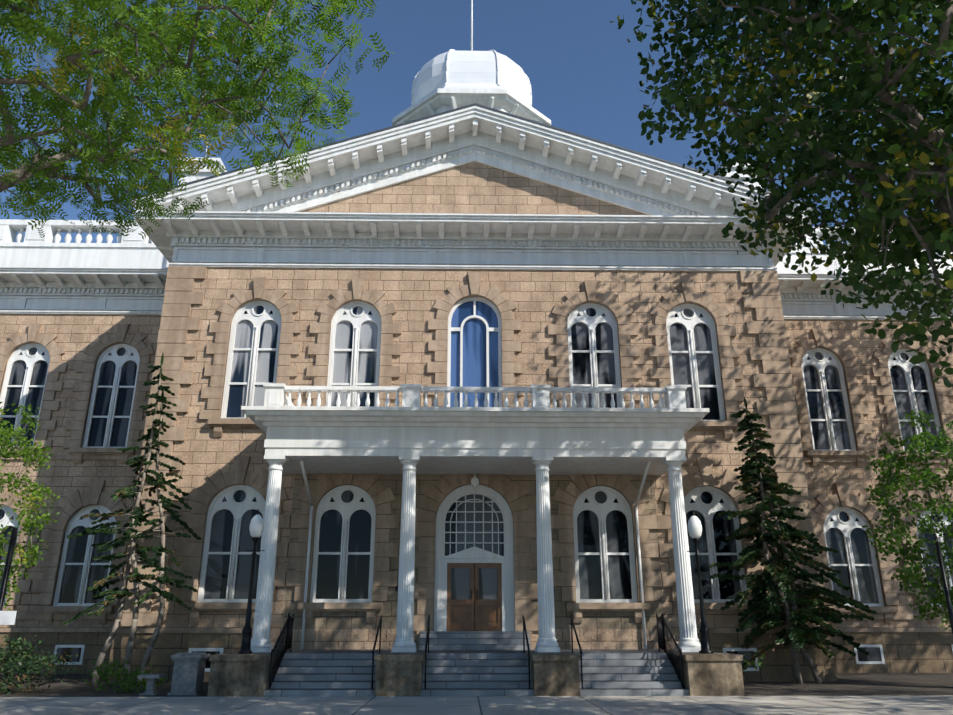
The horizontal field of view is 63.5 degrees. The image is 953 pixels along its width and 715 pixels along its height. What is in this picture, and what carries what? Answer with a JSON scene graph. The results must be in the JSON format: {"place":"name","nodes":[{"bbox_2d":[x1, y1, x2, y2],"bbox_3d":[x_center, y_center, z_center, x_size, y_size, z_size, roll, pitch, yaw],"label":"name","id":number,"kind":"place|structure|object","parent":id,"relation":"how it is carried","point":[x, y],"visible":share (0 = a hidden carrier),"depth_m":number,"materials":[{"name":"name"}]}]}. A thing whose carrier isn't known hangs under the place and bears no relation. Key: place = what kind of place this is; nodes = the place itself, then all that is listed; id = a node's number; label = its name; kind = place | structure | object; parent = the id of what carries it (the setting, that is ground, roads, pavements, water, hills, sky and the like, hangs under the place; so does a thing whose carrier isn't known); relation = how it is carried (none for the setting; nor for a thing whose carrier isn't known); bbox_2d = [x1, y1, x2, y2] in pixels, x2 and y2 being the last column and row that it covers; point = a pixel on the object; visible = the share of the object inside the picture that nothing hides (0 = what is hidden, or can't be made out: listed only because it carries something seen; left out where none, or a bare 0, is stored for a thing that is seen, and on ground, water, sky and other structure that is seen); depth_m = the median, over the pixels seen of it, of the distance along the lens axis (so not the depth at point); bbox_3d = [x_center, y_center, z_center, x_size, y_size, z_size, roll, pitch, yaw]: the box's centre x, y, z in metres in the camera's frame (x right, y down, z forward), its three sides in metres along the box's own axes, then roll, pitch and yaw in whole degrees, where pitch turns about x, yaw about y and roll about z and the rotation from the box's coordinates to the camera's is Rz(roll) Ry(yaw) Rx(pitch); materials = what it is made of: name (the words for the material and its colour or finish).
{"place":"outdoors","nodes":[
{"label":"outdoors","id":0,"kind":"place"},
{"bbox_2d":[0,0,393,239],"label":"tree","id":1,"kind":"object","parent":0,"point":[28,26],"depth_m":13.48,"materials":[{"name":"green plant"}]},
{"bbox_2d":[0,310,952,667],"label":"window panes","id":2,"kind":"structure","parent":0,"point":[358,566],"depth_m":26.52,"materials":[{"name":"glass"}]},
{"bbox_2d":[0,695,952,714],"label":"concrete paving","id":3,"kind":"structure","parent":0,"point":[617,705],"depth_m":17.29,"materials":[{"name":"grey concrete"}]},
{"bbox_2d":[0,528,17,624],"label":"sign post","id":4,"kind":"object","parent":3,"relation":"on","point":[7,617],"visible":1,"depth_m":12.98,"materials":[{"name":"black metal"}]},
{"bbox_2d":[235,631,716,696],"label":"stairs","id":5,"kind":"structure","parent":3,"relation":"on","point":[476,663],"depth_m":20.82,"materials":[{"name":"grey stone"}]},
{"bbox_2d":[238,509,264,653],"bbox_3d":[-6.269,6.189,21.489,0.410,3.880,0.420,-18,-26,42],"label":"lamp post","id":6,"kind":"object","parent":5,"relation":"on","point":[256,527],"visible":1,"depth_m":21.42,"materials":[{"name":"black metal"}]},
{"bbox_2d":[268,590,684,689],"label":"handrails","id":7,"kind":"object","parent":5,"relation":"on","point":[663,632],"visible":0.98,"depth_m":21.19,"materials":[{"name":"black metal"}]},
{"bbox_2d":[207,653,744,696],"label":"stone pedestals","id":8,"kind":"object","parent":3,"relation":"on","point":[396,674],"visible":0.75,"depth_m":19.79,"materials":[{"name":"beige stone"}]},
{"bbox_2d":[250,455,700,651],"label":"columns","id":9,"kind":"structure","parent":8,"relation":"on","point":[546,641],"depth_m":23.06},
{"bbox_2d":[935,542,952,634],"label":"sign post","id":10,"kind":"object","parent":3,"relation":"on","point":[944,580],"visible":1,"depth_m":16.18,"materials":[{"name":"black metal"}]},
{"bbox_2d":[0,632,952,681],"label":"building foundation","id":11,"kind":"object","parent":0,"point":[917,652],"depth_m":28.79,"materials":[{"name":"stone"}]},
{"bbox_2d":[0,0,952,244],"label":"sky","id":12,"kind":"structure","parent":0,"point":[582,70],"materials":[{"name":"blue"}]},
{"bbox_2d":[445,308,938,599],"bbox_3d":[14.847,4.173,30.632,32.525,10.630,3.556,4,-20,-12],"label":"window glass","id":13,"kind":"object","parent":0,"point":[460,583],"visible":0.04,"depth_m":28.61,"materials":[{"name":"glass"}]},
{"bbox_2d":[687,510,713,653],"bbox_3d":[6.289,6.265,21.704,0.420,3.880,0.410,-17,-26,40],"label":"lamp post","id":14,"kind":"object","parent":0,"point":[694,527],"visible":1,"depth_m":21.64,"materials":[{"name":"black metal"}]},
{"bbox_2d":[610,0,952,387],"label":"tree","id":15,"kind":"object","parent":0,"point":[905,248],"depth_m":13.34,"materials":[{"name":"green plant"}]},
{"bbox_2d":[798,0,947,223],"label":"tall tree","id":16,"kind":"object","parent":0,"point":[837,55],"depth_m":24.40,"materials":[{"name":"green plant"}]},
{"bbox_2d":[874,0,952,49],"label":"tree","id":17,"kind":"object","parent":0,"point":[910,26],"visible":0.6,"depth_m":11.19,"materials":[{"name":"green plant"}]},
{"label":"ground","id":18,"kind":"structure","parent":0,"visible":0},
{"bbox_2d":[0,402,59,610],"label":"young tree","id":19,"kind":"object","parent":18,"relation":"on","point":[24,452],"depth_m":23.95,"materials":[{"name":"green plant"}]},
{"bbox_2d":[241,383,709,649],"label":"porch entablature","id":20,"kind":"structure","parent":18,"relation":"on","point":[305,440],"depth_m":24.15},
{"bbox_2d":[16,228,881,407],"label":"balusters","id":21,"kind":"object","parent":20,"relation":"on","point":[68,238],"visible":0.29,"depth_m":24.83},
{"bbox_2d":[471,470,478,486],"bbox_3d":[-0.054,4.105,26.049,0.300,0.570,0.300,0,-19,-1],"label":"light fixture","id":22,"kind":"object","parent":20,"relation":"hanging from","point":[474,481],"visible":1,"depth_m":25.92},
{"bbox_2d":[0,162,952,648],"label":"capitol stone walls","id":23,"kind":"structure","parent":18,"relation":"on","point":[412,296],"depth_m":29.07,"materials":[{"name":"beige stone"}]},
{"bbox_2d":[392,0,550,125],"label":"cupola base","id":24,"kind":"object","parent":23,"relation":"on","point":[438,100],"visible":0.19,"depth_m":42.89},
{"bbox_2d":[411,49,531,105],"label":"dome","id":25,"kind":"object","parent":24,"relation":"on","point":[455,69],"visible":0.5,"depth_m":44.63,"materials":[{"name":"white metal"}]},
{"bbox_2d":[132,105,813,253],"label":"pediment","id":26,"kind":"structure","parent":23,"relation":"attached to","point":[517,146],"depth_m":30.26,"materials":[{"name":"white paint"}]},
{"bbox_2d":[143,103,801,201],"bbox_3d":[-0.282,-3.366,41.998,88.000,4.923,26.330,0,-19,-1],"label":"roof","id":27,"kind":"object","parent":26,"relation":"on","point":[499,111],"visible":0.07,"depth_m":29.83,"materials":[{"name":"white metal"}]},
{"bbox_2d":[446,563,501,630],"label":"entrance door leaves","id":28,"kind":"object","parent":23,"relation":"in","point":[460,615],"visible":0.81,"depth_m":25.64,"materials":[{"name":"brown wood"}]},
{"bbox_2d":[0,266,952,646],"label":"capitol quoins and surrounds","id":29,"kind":"object","parent":23,"relation":"attached to","point":[784,404],"visible":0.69,"depth_m":28.13,"materials":[{"name":"beige stone"}]},
{"bbox_2d":[0,142,952,319],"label":"cornice","id":30,"kind":"structure","parent":23,"relation":"attached to","point":[47,274],"depth_m":29.66,"materials":[{"name":"white paint"}]},
{"bbox_2d":[0,297,952,671],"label":"window frames","id":31,"kind":"structure","parent":23,"relation":"in","point":[474,553],"depth_m":28.15,"materials":[{"name":"white wood"}]},
{"bbox_2d":[226,306,377,417],"bbox_3d":[-6.320,0.151,28.330,5.400,4.560,0.001,0,-19,-1],"label":"capitol glass","id":32,"kind":"object","parent":31,"relation":"in","point":[341,363],"depth_m":28.34,"materials":[{"name":"glass"}]},
{"bbox_2d":[450,301,498,406],"bbox_3d":[-0.071,0.312,28.395,1.780,5.240,0.001,0,-19,-1],"label":"arched window","id":33,"kind":"structure","parent":31,"relation":"in","point":[474,355],"depth_m":28.56,"materials":[{"name":"blue glass"}]},
{"bbox_2d":[0,304,951,536],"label":"window tracery","id":34,"kind":"object","parent":31,"relation":"in","point":[238,510],"visible":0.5,"depth_m":28.89,"materials":[{"name":"white wood"}]},
{"bbox_2d":[0,673,952,696],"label":"planting bed mulch","id":35,"kind":"object","parent":18,"relation":"on","point":[844,684],"visible":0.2,"depth_m":22.25,"materials":[{"name":"brown soil"}]},
{"bbox_2d":[0,632,77,694],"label":"shrub","id":36,"kind":"object","parent":35,"relation":"on","point":[19,656],"visible":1,"depth_m":20.66,"materials":[{"name":"green plant"}]},
{"bbox_2d":[80,660,170,692],"bbox_3d":[-9.418,8.775,20.971,2.279,1.077,2.109,0,-19,-1],"label":"shrub","id":37,"kind":"object","parent":35,"relation":"on","point":[125,676],"visible":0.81,"depth_m":20.78,"materials":[{"name":"green plant"}]},
{"bbox_2d":[62,353,201,685],"bbox_3d":[-10.637,4.786,24.471,3.657,10.520,3.357,0,-19,-1],"label":"spruce","id":38,"kind":"object","parent":35,"relation":"on","point":[141,550],"depth_m":24.13,"materials":[{"name":"green plant"}]},
{"bbox_2d":[138,674,166,694],"bbox_3d":[-8.427,8.482,19.957,0.540,0.500,0.540,0,-19,-1],"label":"stone bench","id":39,"kind":"object","parent":35,"relation":"on","point":[151,679],"visible":0.96,"depth_m":19.86,"materials":[{"name":"grey stone"}]},
{"bbox_2d":[168,652,209,694],"bbox_3d":[-7.529,8.275,20.153,0.780,1.020,0.780,0,-19,-1],"label":"stone pedestal","id":40,"kind":"object","parent":35,"relation":"on","point":[188,673],"visible":0.96,"depth_m":19.90,"materials":[{"name":"grey stone"}]},
{"bbox_2d":[744,654,764,671],"bbox_3d":[7.832,8.621,21.755,0.669,0.509,0.719,-11,-22,28],"label":"shrub foliage","id":41,"kind":"object","parent":35,"relation":"on","point":[759,662],"visible":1,"depth_m":21.74,"materials":[{"name":"green plant"}]},
{"bbox_2d":[862,409,952,629],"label":"young tree","id":42,"kind":"object","parent":35,"relation":"on","point":[897,481],"depth_m":24.27,"materials":[{"name":"green plant"}]},
{"bbox_2d":[709,397,876,683],"bbox_3d":[9.958,5.808,25.148,4.967,9.071,4.693,0,-19,-1],"label":"spruce","id":43,"kind":"object","parent":18,"relation":"on","point":[752,468],"depth_m":24.57,"materials":[{"name":"green plant"}]}
]}

